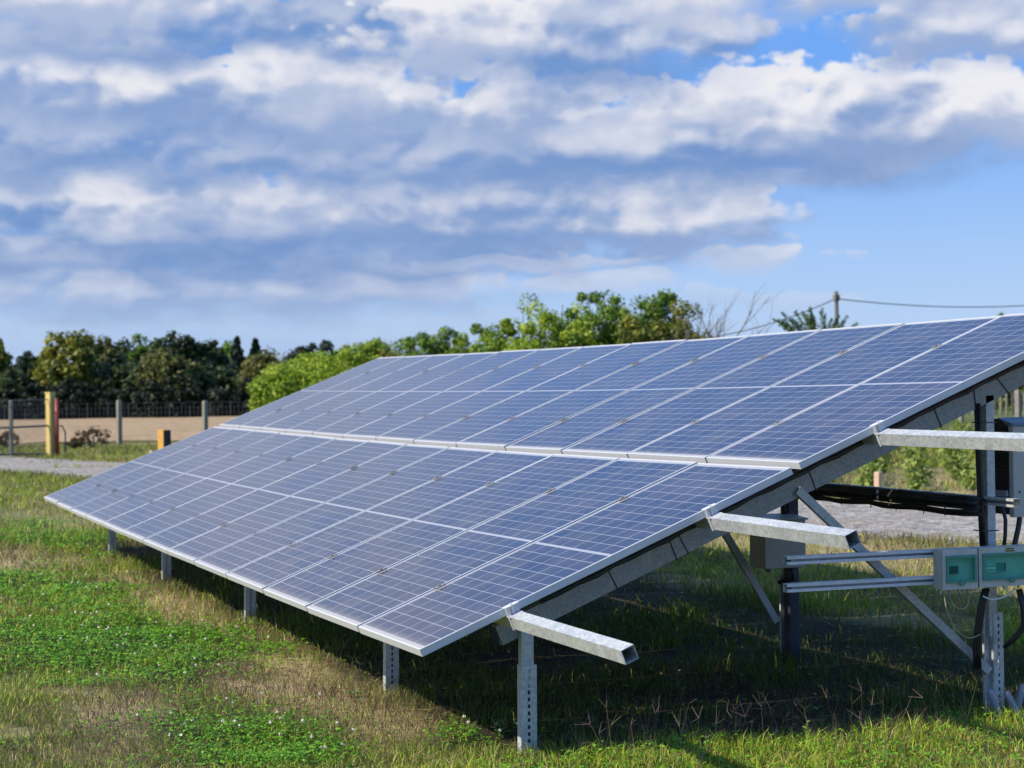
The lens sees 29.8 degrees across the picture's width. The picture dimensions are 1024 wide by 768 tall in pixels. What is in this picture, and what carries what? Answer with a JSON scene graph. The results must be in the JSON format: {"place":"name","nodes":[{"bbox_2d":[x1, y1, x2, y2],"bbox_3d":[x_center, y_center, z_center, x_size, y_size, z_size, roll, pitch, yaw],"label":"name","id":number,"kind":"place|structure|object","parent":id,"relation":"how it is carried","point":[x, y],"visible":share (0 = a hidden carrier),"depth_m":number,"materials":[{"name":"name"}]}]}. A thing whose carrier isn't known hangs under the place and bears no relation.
{"place":"outdoors","nodes":[
{"label":"outdoors","id":0,"kind":"place"},
{"bbox_2d":[0,416,238,442],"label":"ploughed field","id":1,"kind":"structure","parent":0,"point":[147,429],"depth_m":87.59,"materials":[{"name":"soil"}]},
{"bbox_2d":[0,401,252,419],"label":"trellis fence","id":2,"kind":"object","parent":1,"relation":"on","point":[108,408],"visible":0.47,"depth_m":117.72,"materials":[{"name":"grey metal"}]},
{"bbox_2d":[0,407,1023,767],"bbox_3d":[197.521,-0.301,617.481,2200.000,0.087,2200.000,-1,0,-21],"label":"ground","id":3,"kind":"structure","parent":0,"point":[562,659],"depth_m":11.44,"materials":[{"name":"plant"}]},
{"bbox_2d":[0,338,13,380],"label":"broadleaf tree","id":4,"kind":"object","parent":3,"relation":"on","point":[5,359],"visible":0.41,"depth_m":125.56,"materials":[{"name":"green plant"}]},
{"bbox_2d":[0,388,18,419],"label":"hedge bush","id":5,"kind":"object","parent":3,"relation":"on","point":[6,393],"visible":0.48,"depth_m":119.73,"materials":[{"name":"green plant"}]},
{"bbox_2d":[0,367,40,412],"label":"broadleaf tree","id":6,"kind":"object","parent":3,"relation":"on","point":[11,378],"visible":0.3,"depth_m":121.00,"materials":[{"name":"green plant"}]},
{"bbox_2d":[13,355,37,378],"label":"broadleaf tree","id":7,"kind":"object","parent":3,"relation":"on","point":[25,367],"visible":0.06,"depth_m":131.63,"materials":[{"name":"green plant"}]},
{"bbox_2d":[12,382,59,419],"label":"hedge bush","id":8,"kind":"object","parent":3,"relation":"on","point":[24,393],"visible":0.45,"depth_m":119.82,"materials":[{"name":"green plant"}]},
{"bbox_2d":[45,392,54,455],"bbox_3d":[-12.341,1.115,51.499,0.196,1.800,0.196,-1,0,35],"label":"gate post","id":9,"kind":"object","parent":3,"relation":"on","point":[50,431],"visible":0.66,"depth_m":51.43,"materials":[{"name":"yellow paint"}]},
{"bbox_2d":[0,399,47,455],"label":"metal gate","id":10,"kind":"structure","parent":9,"relation":"attached to","point":[10,427],"depth_m":50.95,"materials":[{"name":"grey metal"}]},
{"bbox_2d":[54,397,65,454],"bbox_3d":[-12.073,1.181,51.472,0.293,1.660,0.134,-1,0,-21],"label":"gate post","id":11,"kind":"object","parent":3,"relation":"on","point":[56,403],"visible":0.86,"depth_m":51.40,"materials":[{"name":"metal"}]},
{"bbox_2d":[31,328,106,417],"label":"broadleaf tree","id":12,"kind":"object","parent":3,"relation":"on","point":[52,367],"visible":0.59,"depth_m":123.88,"materials":[{"name":"green plant"}]},
{"bbox_2d":[51,375,97,418],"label":"hedge bush","id":13,"kind":"object","parent":3,"relation":"on","point":[83,397],"visible":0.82,"depth_m":119.67,"materials":[{"name":"green plant"}]},
{"bbox_2d":[71,425,111,447],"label":"dry bush","id":14,"kind":"object","parent":3,"relation":"on","point":[84,433],"visible":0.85,"depth_m":57.88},
{"bbox_2d":[67,334,132,369],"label":"broadleaf tree","id":15,"kind":"object","parent":3,"relation":"on","point":[106,353],"visible":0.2,"depth_m":133.43,"materials":[{"name":"green plant"}]},
{"bbox_2d":[84,387,131,418],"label":"hedge bush","id":16,"kind":"object","parent":3,"relation":"on","point":[109,395],"visible":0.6,"depth_m":119.71,"materials":[{"name":"green plant"}]},
{"bbox_2d":[90,358,145,416],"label":"broadleaf tree","id":17,"kind":"object","parent":3,"relation":"on","point":[120,378],"visible":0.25,"depth_m":123.98,"materials":[{"name":"green plant"}]},
{"bbox_2d":[116,400,121,443],"bbox_3d":[-12.541,1.318,61.490,0.147,1.620,0.164,-1,0,-41],"label":"fence post","id":18,"kind":"object","parent":3,"relation":"on","point":[119,421],"visible":0.8,"depth_m":61.44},
{"bbox_2d":[104,337,140,362],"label":"broadleaf tree","id":19,"kind":"object","parent":3,"relation":"on","point":[121,348],"visible":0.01,"depth_m":139.59,"materials":[{"name":"green plant"}]},
{"bbox_2d":[123,333,159,361],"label":"broadleaf tree","id":20,"kind":"object","parent":3,"relation":"on","point":[138,351],"visible":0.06,"depth_m":139.50,"materials":[{"name":"green plant"}]},
{"bbox_2d":[124,378,168,417],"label":"hedge bush","id":21,"kind":"object","parent":3,"relation":"on","point":[135,394],"visible":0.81,"depth_m":119.71,"materials":[{"name":"green plant"}]},
{"bbox_2d":[158,430,170,449],"bbox_3d":[-9.387,1.606,51.992,0.280,0.740,0.240,-1,0,43],"label":"bollard","id":22,"kind":"object","parent":3,"relation":"on","point":[164,438],"visible":0.56,"depth_m":51.90,"materials":[{"name":"orange paint"}]},
{"bbox_2d":[132,345,203,416],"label":"broadleaf tree","id":23,"kind":"object","parent":3,"relation":"on","point":[162,365],"visible":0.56,"depth_m":123.06,"materials":[{"name":"green plant"}]},
{"bbox_2d":[141,330,211,365],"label":"broadleaf tree","id":24,"kind":"object","parent":3,"relation":"on","point":[177,347],"visible":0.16,"depth_m":135.56,"materials":[{"name":"green plant"}]},
{"bbox_2d":[155,374,206,416],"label":"hedge bush","id":25,"kind":"object","parent":3,"relation":"on","point":[181,396],"visible":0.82,"depth_m":119.67,"materials":[{"name":"green plant"}]},
{"bbox_2d":[202,401,207,430],"bbox_3d":[-9.877,1.313,61.999,0.144,1.559,0.141,-1,0,-41],"label":"fence post","id":26,"kind":"object","parent":3,"relation":"on","point":[204,415],"visible":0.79,"depth_m":61.95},
{"bbox_2d":[184,337,230,367],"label":"broadleaf tree","id":27,"kind":"object","parent":3,"relation":"on","point":[210,351],"visible":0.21,"depth_m":137.23,"materials":[{"name":"green plant"}]},
{"bbox_2d":[178,362,243,416],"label":"broadleaf tree","id":28,"kind":"object","parent":3,"relation":"on","point":[222,375],"visible":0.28,"depth_m":125.70,"materials":[{"name":"green plant"}]},
{"bbox_2d":[191,385,241,416],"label":"hedge bush","id":29,"kind":"object","parent":3,"relation":"on","point":[218,396],"visible":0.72,"depth_m":119.56,"materials":[{"name":"green plant"}]},
{"bbox_2d":[227,335,244,371],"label":"conifer","id":30,"kind":"object","parent":3,"relation":"on","point":[236,357],"visible":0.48,"depth_m":129.80,"materials":[{"name":"green plant"}]},
{"bbox_2d":[232,375,256,415],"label":"hedge bush","id":31,"kind":"object","parent":3,"relation":"on","point":[242,394],"visible":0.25,"depth_m":119.97,"materials":[{"name":"green plant"}]},
{"bbox_2d":[235,346,292,394],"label":"broadleaf tree","id":32,"kind":"object","parent":3,"relation":"on","point":[253,365],"visible":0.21,"depth_m":124.99,"materials":[{"name":"green plant"}]},
{"bbox_2d":[245,360,314,410],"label":"bush","id":33,"kind":"object","parent":3,"relation":"on","point":[267,388],"visible":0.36,"depth_m":65.19,"materials":[{"name":"green plant"}]},
{"bbox_2d":[280,345,316,365],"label":"broadleaf tree","id":34,"kind":"object","parent":3,"relation":"on","point":[295,352],"visible":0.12,"depth_m":229.36,"materials":[{"name":"green plant"}]},
{"bbox_2d":[276,350,346,385],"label":"bush","id":35,"kind":"object","parent":3,"relation":"on","point":[303,360],"visible":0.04,"depth_m":67.43,"materials":[{"name":"green plant"}]},
{"bbox_2d":[309,339,344,366],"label":"broadleaf tree","id":36,"kind":"object","parent":3,"relation":"on","point":[326,345],"visible":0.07,"depth_m":239.24,"materials":[{"name":"green plant"}]},
{"bbox_2d":[292,342,381,386],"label":"bush","id":37,"kind":"object","parent":3,"relation":"on","point":[357,355],"visible":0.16,"depth_m":65.52,"materials":[{"name":"green plant"}]},
{"bbox_2d":[338,337,406,372],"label":"bush","id":38,"kind":"object","parent":3,"relation":"on","point":[374,346],"visible":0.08,"depth_m":66.78,"materials":[{"name":"green plant"}]},
{"bbox_2d":[395,325,465,356],"bbox_3d":[-2.751,-0.024,63.999,3.100,3.854,3.018,-1,0,-21],"label":"bush","id":39,"kind":"object","parent":3,"relation":"on","point":[425,341],"visible":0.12,"depth_m":63.62,"materials":[{"name":"green plant"}]},
{"bbox_2d":[439,332,486,354],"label":"bush","id":40,"kind":"object","parent":3,"relation":"on","point":[463,344],"visible":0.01,"depth_m":65.72,"materials":[{"name":"green plant"}]},
{"bbox_2d":[458,322,515,353],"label":"bush","id":41,"kind":"object","parent":3,"relation":"on","point":[475,328],"visible":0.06,"depth_m":61.81,"materials":[{"name":"green plant"}]},
{"bbox_2d":[0,441,1011,551],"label":"verge grass","id":42,"kind":"structure","parent":3,"relation":"on","point":[901,540],"depth_m":35.07,"materials":[{"name":"plant"}]},
{"bbox_2d":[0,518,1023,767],"bbox_3d":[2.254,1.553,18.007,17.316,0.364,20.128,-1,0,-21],"label":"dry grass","id":43,"kind":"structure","parent":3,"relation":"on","point":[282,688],"depth_m":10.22,"materials":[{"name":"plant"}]},
{"bbox_2d":[0,517,1023,767],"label":"clover patch","id":44,"kind":"object","parent":3,"relation":"on","point":[170,631],"visible":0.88,"depth_m":11.69,"materials":[{"name":"green plant"}]},
{"bbox_2d":[10,530,1023,767],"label":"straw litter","id":45,"kind":"object","parent":3,"relation":"on","point":[73,702],"visible":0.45,"depth_m":10.89,"materials":[{"name":"plant"}]},
{"bbox_2d":[481,292,557,351],"bbox_3d":[0.374,-0.529,60.995,3.218,4.772,3.307,-1,0,-21],"label":"bush","id":46,"kind":"object","parent":3,"relation":"on","point":[506,324],"visible":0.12,"depth_m":60.93,"materials":[{"name":"green plant"}]},
{"bbox_2d":[503,301,604,350],"bbox_3d":[1.484,-0.376,59.987,3.479,4.445,3.396,-1,0,32],"label":"bush","id":47,"kind":"object","parent":3,"relation":"on","point":[546,318],"visible":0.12,"depth_m":59.70,"materials":[{"name":"green plant"}]},
{"bbox_2d":[96,344,1023,753],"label":"mounting rack","id":48,"kind":"object","parent":3,"relation":"on","point":[740,516],"visible":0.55,"depth_m":9.28,"materials":[{"name":"metal"}]},
{"bbox_2d":[44,427,232,504],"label":"solar panel","id":49,"kind":"object","parent":48,"relation":"attached to","point":[101,478],"visible":0.84,"depth_m":20.77,"materials":[{"name":"glass"}]},
{"bbox_2d":[57,428,255,511],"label":"solar panel","id":50,"kind":"object","parent":48,"relation":"attached to","point":[86,496],"visible":0.85,"depth_m":19.81,"materials":[{"name":"glass"}]},
{"bbox_2d":[71,430,279,518],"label":"solar panel","id":51,"kind":"object","parent":48,"relation":"attached to","point":[167,474],"visible":0.82,"depth_m":18.86,"materials":[{"name":"glass"}]},
{"bbox_2d":[86,433,304,525],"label":"solar panel","id":52,"kind":"object","parent":48,"relation":"attached to","point":[119,508],"visible":0.84,"depth_m":17.92,"materials":[{"name":"glass"}]},
{"bbox_2d":[103,435,335,534],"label":"solar panel","id":53,"kind":"object","parent":48,"relation":"attached to","point":[201,488],"visible":0.84,"depth_m":16.96,"materials":[{"name":"glass"}]},
{"bbox_2d":[122,438,367,542],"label":"solar panel","id":54,"kind":"object","parent":48,"relation":"attached to","point":[141,532],"visible":0.86,"depth_m":16.00,"materials":[{"name":"glass"}]},
{"bbox_2d":[143,440,406,553],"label":"solar panel","id":55,"kind":"object","parent":48,"relation":"attached to","point":[164,541],"visible":0.85,"depth_m":15.04,"materials":[{"name":"glass"}]},
{"bbox_2d":[167,444,448,564],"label":"solar panel","id":56,"kind":"object","parent":48,"relation":"attached to","point":[191,551],"visible":0.83,"depth_m":14.08,"materials":[{"name":"glass"}]},
{"bbox_2d":[219,356,404,427],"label":"solar panel","id":57,"kind":"object","parent":48,"relation":"attached to","point":[281,403],"visible":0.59,"depth_m":21.46,"materials":[{"name":"glass"}]},
{"bbox_2d":[239,355,432,430],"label":"solar panel","id":58,"kind":"object","parent":48,"relation":"attached to","point":[323,396],"visible":0.69,"depth_m":20.53,"materials":[{"name":"glass"}]},
{"bbox_2d":[194,447,497,577],"bbox_3d":[-1.139,0.853,13.163,2.021,0.037,1.000,-24,8,-19],"label":"solar panel","id":59,"kind":"object","parent":48,"relation":"attached to","point":[223,562],"visible":0.83,"depth_m":13.13,"materials":[{"name":"glass"}]},
{"bbox_2d":[261,354,463,432],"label":"solar panel","id":60,"kind":"object","parent":48,"relation":"attached to","point":[338,401],"visible":0.63,"depth_m":19.58,"materials":[{"name":"glass"}]},
{"bbox_2d":[226,450,552,593],"bbox_3d":[-0.780,0.846,12.209,2.021,0.036,1.000,-24,8,-19],"label":"solar panel","id":61,"kind":"object","parent":48,"relation":"attached to","point":[261,574],"visible":0.82,"depth_m":12.17,"materials":[{"name":"glass"}]},
{"bbox_2d":[285,352,497,434],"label":"solar panel","id":62,"kind":"object","parent":48,"relation":"attached to","point":[311,426],"visible":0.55,"depth_m":18.62,"materials":[{"name":"glass"}]},
{"bbox_2d":[313,349,539,438],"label":"solar panel","id":63,"kind":"object","parent":48,"relation":"attached to","point":[339,429],"visible":0.71,"depth_m":17.66,"materials":[{"name":"glass"}]},
{"bbox_2d":[263,454,618,611],"bbox_3d":[-0.422,0.837,11.254,2.021,0.036,1.000,-24,8,-19],"label":"solar panel","id":64,"kind":"object","parent":48,"relation":"attached to","point":[303,589],"visible":0.84,"depth_m":11.21,"materials":[{"name":"glass"}]},
{"bbox_2d":[342,346,582,440],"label":"solar panel","id":65,"kind":"object","parent":48,"relation":"attached to","point":[434,403],"visible":0.8,"depth_m":16.70,"materials":[{"name":"glass"}]},
{"bbox_2d":[306,458,696,631],"bbox_3d":[-0.064,0.826,10.299,2.021,0.038,1.000,-24,7,-19],"label":"solar panel","id":66,"kind":"object","parent":48,"relation":"attached to","point":[364,601],"visible":0.83,"depth_m":10.25,"materials":[{"name":"glass"}]},
{"bbox_2d":[376,344,628,443],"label":"solar panel","id":67,"kind":"object","parent":48,"relation":"attached to","point":[410,432],"visible":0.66,"depth_m":15.74,"materials":[{"name":"glass"}]},
{"bbox_2d":[414,339,686,447],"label":"solar panel","id":68,"kind":"object","parent":48,"relation":"attached to","point":[452,435],"visible":0.77,"depth_m":14.78,"materials":[{"name":"glass"}]},
{"bbox_2d":[358,463,792,656],"bbox_3d":[0.293,0.813,9.343,2.021,0.036,1.000,-24,7,-19],"label":"solar panel","id":69,"kind":"object","parent":48,"relation":"attached to","point":[447,614],"visible":1,"depth_m":9.23,"materials":[{"name":"glass"}]},
{"bbox_2d":[456,335,748,450],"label":"solar panel","id":70,"kind":"object","parent":48,"relation":"attached to","point":[502,436],"visible":0.89,"depth_m":13.81,"materials":[{"name":"glass"}]},
{"bbox_2d":[505,329,820,453],"bbox_3d":[1.007,0.049,12.904,2.021,0.039,1.000,-24,7,-19],"label":"solar panel","id":71,"kind":"object","parent":48,"relation":"attached to","point":[558,438],"visible":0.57,"depth_m":12.86,"materials":[{"name":"glass"}]},
{"bbox_2d":[562,323,903,458],"bbox_3d":[1.365,0.037,11.948,2.021,0.037,1.000,-24,8,-19],"label":"solar panel","id":72,"kind":"object","parent":48,"relation":"attached to","point":[623,439],"visible":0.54,"depth_m":11.91,"materials":[{"name":"glass"}]},
{"bbox_2d":[750,513,807,583],"bbox_3d":[1.607,1.004,11.641,0.295,0.426,0.225,-1,0,-21],"label":"junction box","id":73,"kind":"object","parent":48,"relation":"attached to","point":[767,553],"visible":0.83,"depth_m":11.56,"materials":[{"name":"beige paint"}]},
{"bbox_2d":[781,499,799,659],"bbox_3d":[1.694,1.154,11.785,0.114,1.171,0.074,-1,0,-21],"label":"post","id":74,"kind":"object","parent":48,"relation":"attached to","point":[792,616],"visible":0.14,"depth_m":11.76,"materials":[{"name":"metal"}]},
{"bbox_2d":[628,316,999,462],"bbox_3d":[1.722,0.025,10.993,2.021,0.036,1.000,-24,7,-19],"label":"solar panel","id":75,"kind":"object","parent":48,"relation":"attached to","point":[700,440],"visible":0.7,"depth_m":10.95,"materials":[{"name":"glass"}]},
{"bbox_2d":[783,575,933,592],"bbox_3d":[2.139,0.976,9.627,1.750,0.041,0.050,-1,0,-21],"label":"strut rail","id":76,"kind":"object","parent":48,"relation":"attached to","point":[856,583],"visible":0.71,"depth_m":9.45,"materials":[{"name":"metal"}]},
{"bbox_2d":[706,313,1023,468],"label":"solar panel","id":77,"kind":"object","parent":48,"relation":"attached to","point":[831,425],"visible":0.87,"depth_m":9.92,"materials":[{"name":"glass"},{"name":"silicon solar cells"},{"name":"aluminium"}]},
{"bbox_2d":[782,544,1017,564],"bbox_3d":[2.137,0.843,9.627,1.750,0.041,0.050,-1,0,-21],"label":"strut rail","id":78,"kind":"object","parent":48,"relation":"attached to","point":[854,557],"visible":0.79,"depth_m":9.45,"materials":[{"name":"metal"}]},
{"bbox_2d":[933,547,977,593],"bbox_3d":[2.207,0.929,9.569,0.201,0.219,0.102,-1,0,-21],"label":"breaker box","id":79,"kind":"object","parent":78,"relation":"attached to","point":[954,569],"visible":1,"depth_m":9.54,"materials":[{"name":"beige plastic"}]},
{"bbox_2d":[946,555,976,583],"bbox_3d":[2.226,0.916,9.532,0.173,0.134,0.008,-1,0,-21],"label":"window","id":80,"kind":"structure","parent":79,"relation":"in","point":[961,556],"depth_m":9.53,"materials":[{"name":"teal plastic"}]},
{"bbox_2d":[969,544,1023,590],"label":"breaker box","id":81,"kind":"object","parent":78,"relation":"attached to","point":[1000,566],"visible":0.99,"depth_m":9.63,"materials":[{"name":"beige plastic"}]},
{"bbox_2d":[973,588,989,668],"bbox_3d":[2.351,1.234,9.700,0.079,0.415,0.096,-1,0,-21],"label":"cable bundle","id":82,"kind":"object","parent":81,"relation":"hanging from","point":[979,620],"visible":1,"depth_m":9.67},
{"bbox_2d":[982,552,1023,580],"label":"window","id":83,"kind":"structure","parent":81,"relation":"in","point":[1013,553],"depth_m":9.60,"materials":[{"name":"teal plastic"}]},
{"bbox_2d":[1002,588,1023,648],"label":"cable bundle","id":84,"kind":"object","parent":81,"relation":"hanging from","point":[1020,629],"visible":1,"depth_m":9.72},
{"bbox_2d":[827,483,1019,506],"bbox_3d":[2.075,0.598,10.705,0.041,0.042,2.450,-1,0,-21],"label":"carrier rail","id":85,"kind":"object","parent":48,"relation":"attached to","point":[1006,502],"visible":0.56,"depth_m":9.77,"materials":[{"name":"metal"}]},
{"bbox_2d":[797,484,981,515],"bbox_3d":[1.985,0.631,10.789,0.070,0.117,2.172,-1,0,-21],"label":"cable run","id":86,"kind":"object","parent":85,"relation":"attached to","point":[962,504],"visible":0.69,"depth_m":10.44,"materials":[{"name":"black plastic"}]},
{"bbox_2d":[972,403,1007,545],"bbox_3d":[2.440,0.468,9.820,0.177,0.742,0.086,-1,0,-21],"label":"cable bundle","id":87,"kind":"object","parent":48,"relation":"attached to","point":[979,480],"visible":0.83,"depth_m":9.79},
{"bbox_2d":[994,417,1023,516],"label":"inverter","id":88,"kind":"object","parent":48,"relation":"attached to","point":[1009,474],"visible":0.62,"depth_m":9.94,"materials":[{"name":"grey paint"}]},
{"bbox_2d":[545,290,638,348],"bbox_3d":[2.640,-0.553,60.038,3.310,4.761,3.360,-1,0,-21],"label":"bush","id":89,"kind":"object","parent":3,"relation":"on","point":[581,298],"visible":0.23,"depth_m":59.70,"materials":[{"name":"green plant"}]},
{"bbox_2d":[584,294,654,345],"bbox_3d":[3.619,-0.502,59.973,2.737,4.634,2.758,-1,0,-34],"label":"bush","id":90,"kind":"object","parent":3,"relation":"on","point":[608,338],"visible":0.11,"depth_m":59.70,"materials":[{"name":"green plant"}]},
{"bbox_2d":[612,313,673,343],"bbox_3d":[3.899,-0.163,56.982,2.750,3.948,2.774,-1,0,-21],"label":"bush","id":91,"kind":"object","parent":3,"relation":"on","point":[630,329],"visible":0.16,"depth_m":56.41,"materials":[{"name":"green plant"}]},
{"bbox_2d":[621,288,688,341],"bbox_3d":[4.352,-0.544,57.949,2.378,4.694,2.340,-1,0,-21],"label":"bush","id":92,"kind":"object","parent":3,"relation":"on","point":[659,308],"visible":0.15,"depth_m":57.61,"materials":[{"name":"green plant"}]},
{"bbox_2d":[646,298,712,340],"bbox_3d":[5.008,-0.380,57.019,2.484,4.346,2.357,-1,0,-21],"label":"bush","id":93,"kind":"object","parent":3,"relation":"on","point":[683,312],"visible":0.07,"depth_m":56.67,"materials":[{"name":"green plant"}]},
{"bbox_2d":[643,291,739,340],"bbox_3d":[5.326,-0.452,55.782,3.428,4.510,2.178,-1,0,44],"label":"bare tree","id":94,"kind":"object","parent":3,"relation":"on","point":[699,329],"visible":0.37,"depth_m":55.70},
{"bbox_2d":[689,286,780,337],"bbox_3d":[6.482,-0.578,55.778,2.866,4.734,2.496,-1,0,8],"label":"bare tree","id":95,"kind":"object","parent":3,"relation":"on","point":[745,323],"visible":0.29,"depth_m":55.35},
{"bbox_2d":[772,306,858,331],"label":"frond tree","id":96,"kind":"object","parent":3,"relation":"on","point":[810,321],"visible":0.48,"depth_m":73.88,"materials":[{"name":"green plant"}]},
{"bbox_2d":[854,453,890,485],"bbox_3d":[8.389,1.333,44.016,0.580,0.562,31.944,-1,0,11],"label":"vine row","id":97,"kind":"object","parent":3,"relation":"on","point":[869,469],"visible":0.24,"depth_m":29.40,"materials":[{"name":"green plant"}]},
{"bbox_2d":[897,446,933,489],"bbox_3d":[9.134,1.333,44.173,0.605,0.533,32.168,-1,0,11],"label":"vine row","id":98,"kind":"object","parent":3,"relation":"on","point":[914,465],"visible":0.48,"depth_m":30.09,"materials":[{"name":"green plant"}]},
{"bbox_2d":[933,428,976,491],"bbox_3d":[9.962,1.308,44.098,0.676,0.546,32.067,-1,0,11],"label":"vine row","id":99,"kind":"object","parent":3,"relation":"on","point":[956,460],"visible":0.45,"depth_m":30.69,"materials":[{"name":"green plant"}]},
{"bbox_2d":[949,419,974,453],"bbox_3d":[10.614,1.304,44.040,0.567,0.542,31.859,-1,0,11],"label":"vine row","id":100,"kind":"object","parent":3,"relation":"on","point":[957,425],"visible":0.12,"depth_m":52.87,"materials":[{"name":"green plant"}]},
{"bbox_2d":[967,389,1023,415],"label":"trellis fence","id":101,"kind":"object","parent":3,"relation":"on","point":[1006,399],"visible":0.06,"depth_m":91.08,"materials":[{"name":"grey wood"}]},
{"bbox_2d":[997,385,1023,410],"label":"broadleaf tree","id":102,"kind":"object","parent":3,"relation":"on","point":[1021,388],"visible":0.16,"depth_m":104.51,"materials":[{"name":"green plant"}]},
{"bbox_2d":[1014,390,1021,416],"bbox_3d":[14.464,0.966,55.010,0.166,1.598,0.175,-1,0,-41],"label":"fence post","id":103,"kind":"object","parent":3,"relation":"on","point":[1017,403],"visible":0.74,"depth_m":54.97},
{"bbox_2d":[0,456,1023,543],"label":"gravel road","id":104,"kind":"structure","parent":0,"point":[858,517],"depth_m":23.88,"materials":[{"name":"gravel"}]},
{"bbox_2d":[0,0,1023,364],"label":"sky","id":105,"kind":"structure","parent":0,"point":[285,175],"materials":[{"name":"blue"}]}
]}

